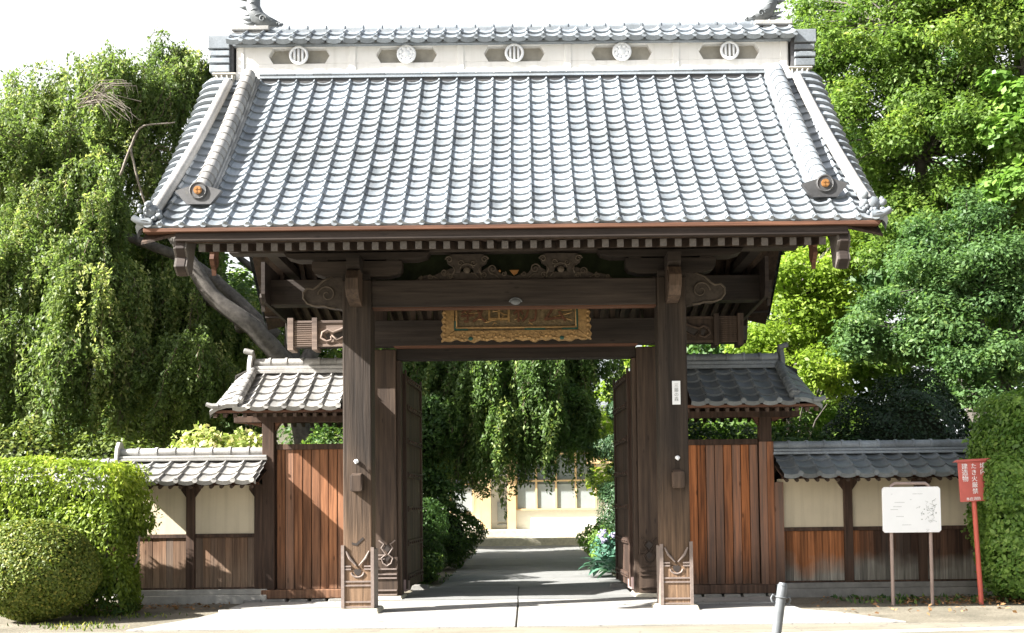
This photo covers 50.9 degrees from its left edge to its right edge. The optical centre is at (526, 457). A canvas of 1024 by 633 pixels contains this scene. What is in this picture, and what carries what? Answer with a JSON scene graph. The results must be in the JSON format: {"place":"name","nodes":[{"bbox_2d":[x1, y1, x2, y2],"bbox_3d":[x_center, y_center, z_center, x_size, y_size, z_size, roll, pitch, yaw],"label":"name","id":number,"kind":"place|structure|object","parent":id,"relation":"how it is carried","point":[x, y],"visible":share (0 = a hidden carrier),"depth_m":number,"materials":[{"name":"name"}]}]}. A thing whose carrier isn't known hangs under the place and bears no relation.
{"place":"outdoors","nodes":[
{"label":"outdoors","id":0,"kind":"place"},
{"bbox_2d":[0,611,186,630],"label":"grass","id":1,"kind":"structure","parent":0,"point":[91,623],"depth_m":13.89,"materials":[{"name":"green plant"}]},
{"bbox_2d":[0,0,1016,437],"label":"sky","id":2,"kind":"structure","parent":0,"point":[31,31],"materials":[{"name":"white"}]},
{"bbox_2d":[0,548,1023,632],"bbox_3d":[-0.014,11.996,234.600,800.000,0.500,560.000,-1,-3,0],"label":"ground","id":3,"kind":"structure","parent":0,"point":[973,612],"depth_m":14.68,"materials":[{"name":"soil"}]},
{"bbox_2d":[0,518,103,622],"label":"round shrub","id":4,"kind":"object","parent":3,"relation":"on","point":[49,569],"visible":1,"depth_m":14.01,"materials":[{"name":"green plant"}]},
{"bbox_2d":[0,458,124,598],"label":"hedge","id":5,"kind":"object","parent":3,"relation":"on","point":[103,460],"depth_m":18.03,"materials":[{"name":"green plant"}]},
{"bbox_2d":[0,414,159,458],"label":"shrub","id":6,"kind":"object","parent":3,"relation":"on","point":[16,448],"visible":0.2,"depth_m":19.25,"materials":[{"name":"green plant"}]},
{"bbox_2d":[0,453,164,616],"bbox_3d":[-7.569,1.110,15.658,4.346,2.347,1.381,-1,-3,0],"label":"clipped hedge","id":7,"kind":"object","parent":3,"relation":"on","point":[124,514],"visible":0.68,"depth_m":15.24,"materials":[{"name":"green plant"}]},
{"bbox_2d":[0,206,180,457],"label":"background tree","id":8,"kind":"object","parent":3,"relation":"on","point":[15,302],"visible":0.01,"depth_m":25.73,"materials":[{"name":"green plant"}]},
{"bbox_2d":[0,27,319,456],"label":"weeping tree","id":9,"kind":"object","parent":3,"relation":"on","point":[92,270],"visible":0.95,"depth_m":21.36,"materials":[{"name":"green plant"}]},
{"bbox_2d":[103,442,267,604],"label":"roofed wall","id":10,"kind":"structure","parent":3,"relation":"on","point":[203,545],"depth_m":16.89,"materials":[{"name":"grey wood"}]},
{"bbox_2d":[88,246,303,447],"bbox_3d":[-8.115,-2.418,27.276,6.514,10.493,6.990,-3,-3,38],"label":"background tree","id":11,"kind":"object","parent":3,"relation":"on","point":[234,280],"visible":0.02,"depth_m":25.70,"materials":[{"name":"green plant"}]},
{"bbox_2d":[148,422,281,448],"bbox_3d":[-5.666,0.477,18.832,3.180,2.228,1.685,-1,-3,0],"label":"flowering bush","id":12,"kind":"object","parent":3,"relation":"on","point":[238,439],"visible":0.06,"depth_m":18.64,"materials":[{"name":"green plant"}]},
{"bbox_2d":[205,348,342,602],"bbox_3d":[-3.657,0.288,16.975,2.160,4.029,2.320,-1,-3,0],"label":"side bay","id":13,"kind":"object","parent":3,"relation":"on","point":[302,513],"visible":0.81,"depth_m":16.91,"materials":[{"name":"brown wood"}]},
{"bbox_2d":[278,423,342,443],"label":"background tree","id":14,"kind":"object","parent":3,"relation":"on","point":[287,430],"depth_m":35.65,"materials":[{"name":"green plant"}]},
{"bbox_2d":[300,423,342,443],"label":"shrub","id":15,"kind":"object","parent":3,"relation":"on","point":[322,439],"visible":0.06,"depth_m":19.09,"materials":[{"name":"green plant"}]},
{"bbox_2d":[281,328,461,481],"bbox_3d":[-3.919,-1.529,29.816,6.197,8.832,5.072,-1,-3,0],"label":"background tree","id":16,"kind":"object","parent":3,"relation":"on","point":[329,353],"depth_m":29.04,"materials":[{"name":"green plant"}]},
{"bbox_2d":[419,497,449,583],"bbox_3d":[-2.374,1.558,21.178,1.790,1.820,2.269,-1,-3,0],"label":"shrub","id":17,"kind":"object","parent":3,"relation":"on","point":[432,567],"visible":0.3,"depth_m":20.69,"materials":[{"name":"green plant"}]},
{"bbox_2d":[422,394,463,507],"bbox_3d":[-2.544,0.587,24.069,2.320,4.003,1.968,-1,-3,0],"label":"camellia tree","id":18,"kind":"object","parent":3,"relation":"on","point":[434,487],"visible":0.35,"depth_m":23.79,"materials":[{"name":"green plant"}]},
{"bbox_2d":[423,501,488,568],"bbox_3d":[-2.051,1.738,25.210,2.376,1.798,3.169,-1,-3,0],"label":"shrub","id":19,"kind":"object","parent":3,"relation":"on","point":[453,540],"visible":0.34,"depth_m":24.50,"materials":[{"name":"green plant"}]},
{"bbox_2d":[378,348,628,519],"bbox_3d":[-0.731,-0.657,26.198,6.421,6.722,5.815,1,-3,-26],"label":"weeping tree","id":20,"kind":"object","parent":3,"relation":"on","point":[522,415],"visible":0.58,"depth_m":24.28,"materials":[{"name":"green plant"}]},
{"bbox_2d":[131,0,891,613],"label":"temple gate","id":21,"kind":"structure","parent":3,"relation":"on","point":[667,192],"depth_m":15.08,"materials":[{"name":"grey tile"}]},
{"bbox_2d":[403,370,423,591],"bbox_3d":[-1.906,0.406,18.087,0.129,3.550,1.820,-1,-3,3],"label":"door","id":22,"kind":"structure","parent":21,"relation":"in","point":[412,391],"depth_m":17.94,"materials":[{"name":"brown wood"}]},
{"bbox_2d":[441,309,591,342],"bbox_3d":[-0.154,-2.123,15.583,2.192,0.877,0.286,-1,-11,0],"label":"name plaque","id":23,"kind":"object","parent":21,"relation":"attached to","point":[532,325],"visible":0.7,"depth_m":15.62,"materials":[{"name":"gold metal"}]},
{"bbox_2d":[612,367,633,588],"bbox_3d":[1.615,0.366,18.087,0.129,3.550,1.820,-1,-3,-3],"label":"door","id":24,"kind":"structure","parent":21,"relation":"in","point":[621,388],"depth_m":17.92,"materials":[{"name":"brown wood"}]},
{"bbox_2d":[672,381,680,404],"bbox_3d":[2.080,-0.898,14.939,0.114,0.330,0.018,-1,-3,0],"label":"post sign","id":25,"kind":"object","parent":21,"relation":"attached to","point":[676,397],"visible":1,"depth_m":14.93,"materials":[{"name":"white ceramic"}]},
{"bbox_2d":[76,594,1023,615],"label":"leaf litter","id":26,"kind":"object","parent":3,"relation":"on","point":[908,600],"visible":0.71,"depth_m":15.69,"materials":[{"name":"brown plant"}]},
{"bbox_2d":[575,514,614,572],"bbox_3d":[1.875,1.860,24.272,1.521,1.384,3.592,-1,-3,0],"label":"shrub","id":27,"kind":"object","parent":3,"relation":"on","point":[594,530],"visible":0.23,"depth_m":24.49,"materials":[{"name":"green plant"}]},
{"bbox_2d":[589,529,615,573],"bbox_3d":[1.784,1.987,22.548,0.963,0.978,1.020,-1,-3,0],"label":"hydrangea","id":28,"kind":"object","parent":3,"relation":"on","point":[607,548],"visible":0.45,"depth_m":22.31,"materials":[{"name":"green plant"}]},
{"bbox_2d":[590,559,615,578],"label":"hosta plant","id":29,"kind":"object","parent":3,"relation":"on","point":[611,565],"visible":0.24,"depth_m":20.34,"materials":[{"name":"green plant"}]},
{"bbox_2d":[584,345,715,502],"bbox_3d":[4.498,-0.866,31.818,5.919,7.482,4.797,-1,-3,0],"label":"background tree","id":30,"kind":"object","parent":3,"relation":"on","point":[609,430],"visible":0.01,"depth_m":32.21,"materials":[{"name":"green plant"}]},
{"bbox_2d":[411,571,1019,603],"bbox_3d":[2.029,2.297,19.423,12.720,0.118,4.732,-2,-3,26],"label":"ground cover","id":31,"kind":"object","parent":3,"relation":"on","point":[848,599],"visible":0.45,"depth_m":16.08,"materials":[{"name":"beige plant"}]},
{"bbox_2d":[687,342,825,597],"bbox_3d":[3.363,0.208,16.975,2.160,4.029,2.320,-1,-3,0],"label":"side bay","id":32,"kind":"object","parent":3,"relation":"on","point":[732,508],"visible":0.84,"depth_m":16.91,"materials":[{"name":"orange wood"}]},
{"bbox_2d":[688,417,859,481],"bbox_3d":[4.035,0.414,19.183,4.466,2.500,1.769,-1,-3,0],"label":"shrub","id":33,"kind":"object","parent":3,"relation":"on","point":[698,429],"visible":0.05,"depth_m":18.94,"materials":[{"name":"green plant"}]},
{"bbox_2d":[719,229,872,437],"bbox_3d":[5.550,-1.589,23.441,3.652,8.036,4.758,-2,-3,28],"label":"young maple","id":34,"kind":"object","parent":3,"relation":"on","point":[801,287],"visible":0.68,"depth_m":23.39,"materials":[{"name":"green plant"}]},
{"bbox_2d":[692,323,911,438],"bbox_3d":[7.081,-0.468,27.782,6.085,6.259,5.083,-2,-3,23],"label":"background tree","id":35,"kind":"object","parent":3,"relation":"on","point":[869,372],"visible":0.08,"depth_m":27.37,"materials":[{"name":"green plant"}]},
{"bbox_2d":[687,122,936,436],"bbox_3d":[8.000,-3.449,30.523,7.960,12.444,6.928,-1,-3,0],"label":"background tree","id":36,"kind":"object","parent":3,"relation":"on","point":[870,280],"visible":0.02,"depth_m":28.63,"materials":[{"name":"green plant"}]},
{"bbox_2d":[773,438,991,597],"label":"roofed wall","id":37,"kind":"structure","parent":3,"relation":"on","point":[831,537],"depth_m":16.89,"materials":[{"name":"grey wood"}]},
{"bbox_2d":[816,366,975,440],"bbox_3d":[6.863,0.296,18.982,4.642,3.855,2.162,-1,-3,0],"label":"mounded shrub","id":38,"kind":"object","parent":3,"relation":"on","point":[901,421],"visible":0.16,"depth_m":18.72,"materials":[{"name":"green plant"}]},
{"bbox_2d":[774,0,1023,422],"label":"maple tree","id":39,"kind":"object","parent":3,"relation":"on","point":[927,114],"visible":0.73,"depth_m":22.49,"materials":[{"name":"green plant"}]},
{"bbox_2d":[882,482,940,605],"bbox_3d":[5.494,1.229,15.342,0.830,1.759,0.083,-1,-3,0],"label":"notice board","id":40,"kind":"object","parent":3,"relation":"on","point":[910,509],"visible":1,"depth_m":15.32,"materials":[{"name":"white metal"}]},
{"bbox_2d":[817,183,1023,420],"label":"maple tree","id":41,"kind":"object","parent":3,"relation":"on","point":[946,298],"visible":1,"depth_m":20.78,"materials":[{"name":"green plant"}]},
{"bbox_2d":[874,44,1023,425],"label":"background tree","id":42,"kind":"object","parent":3,"relation":"on","point":[945,158],"visible":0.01,"depth_m":28.18,"materials":[{"name":"green plant"}]},
{"bbox_2d":[952,458,988,603],"bbox_3d":[6.437,1.062,15.368,0.536,2.075,0.125,-3,-2,0],"label":"red sign","id":43,"kind":"object","parent":3,"relation":"on","point":[971,482],"visible":1,"depth_m":15.36,"materials":[{"name":"paint"}]},
{"bbox_2d":[959,382,1023,598],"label":"clipped hedge","id":44,"kind":"object","parent":3,"relation":"on","point":[996,438],"visible":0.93,"depth_m":15.36,"materials":[{"name":"green plant"}]},
{"bbox_2d":[972,0,1023,385],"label":"ginkgo tree","id":45,"kind":"object","parent":3,"relation":"on","point":[1003,137],"visible":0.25,"depth_m":21.47,"materials":[{"name":"green plant"}]},
{"bbox_2d":[126,596,905,631],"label":"pavement","id":46,"kind":"structure","parent":0,"point":[496,613],"depth_m":14.22,"materials":[{"name":"concrete"}]},
{"bbox_2d":[400,545,636,601],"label":"path","id":47,"kind":"structure","parent":0,"point":[509,572],"depth_m":21.23,"materials":[{"name":"concrete"}]},
{"bbox_2d":[578,553,615,576],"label":"hosta plant","id":48,"kind":"object","parent":47,"relation":"on","point":[593,566],"visible":0.44,"depth_m":21.57,"materials":[{"name":"green plant"}]},
{"bbox_2d":[56,622,1023,632],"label":"road","id":49,"kind":"structure","parent":0,"point":[767,628],"depth_m":12.76,"materials":[{"name":"grey asphalt"}]},
{"bbox_2d":[770,582,790,632],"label":"bollard","id":50,"kind":"object","parent":49,"relation":"on","point":[780,604],"visible":1,"depth_m":7.43,"materials":[{"name":"metal"}]},
{"bbox_2d":[787,626,1023,632],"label":"road marking","id":51,"kind":"object","parent":49,"relation":"on","point":[919,630],"visible":1,"depth_m":12.28,"materials":[{"name":"white paint"}]},
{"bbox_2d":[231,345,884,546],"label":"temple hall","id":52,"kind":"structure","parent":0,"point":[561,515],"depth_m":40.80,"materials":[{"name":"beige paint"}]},
{"bbox_2d":[437,479,473,513],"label":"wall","id":53,"kind":"structure","parent":52,"relation":"in","point":[469,503],"depth_m":40.80,"materials":[{"name":"white paint"}]},
{"bbox_2d":[516,445,596,509],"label":"window","id":54,"kind":"structure","parent":52,"relation":"in","point":[536,497],"depth_m":40.81,"materials":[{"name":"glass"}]},
{"bbox_2d":[587,401,614,531],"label":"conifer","id":55,"kind":"object","parent":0,"point":[605,448],"visible":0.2,"depth_m":23.95,"materials":[{"name":"green plant"}]}
]}

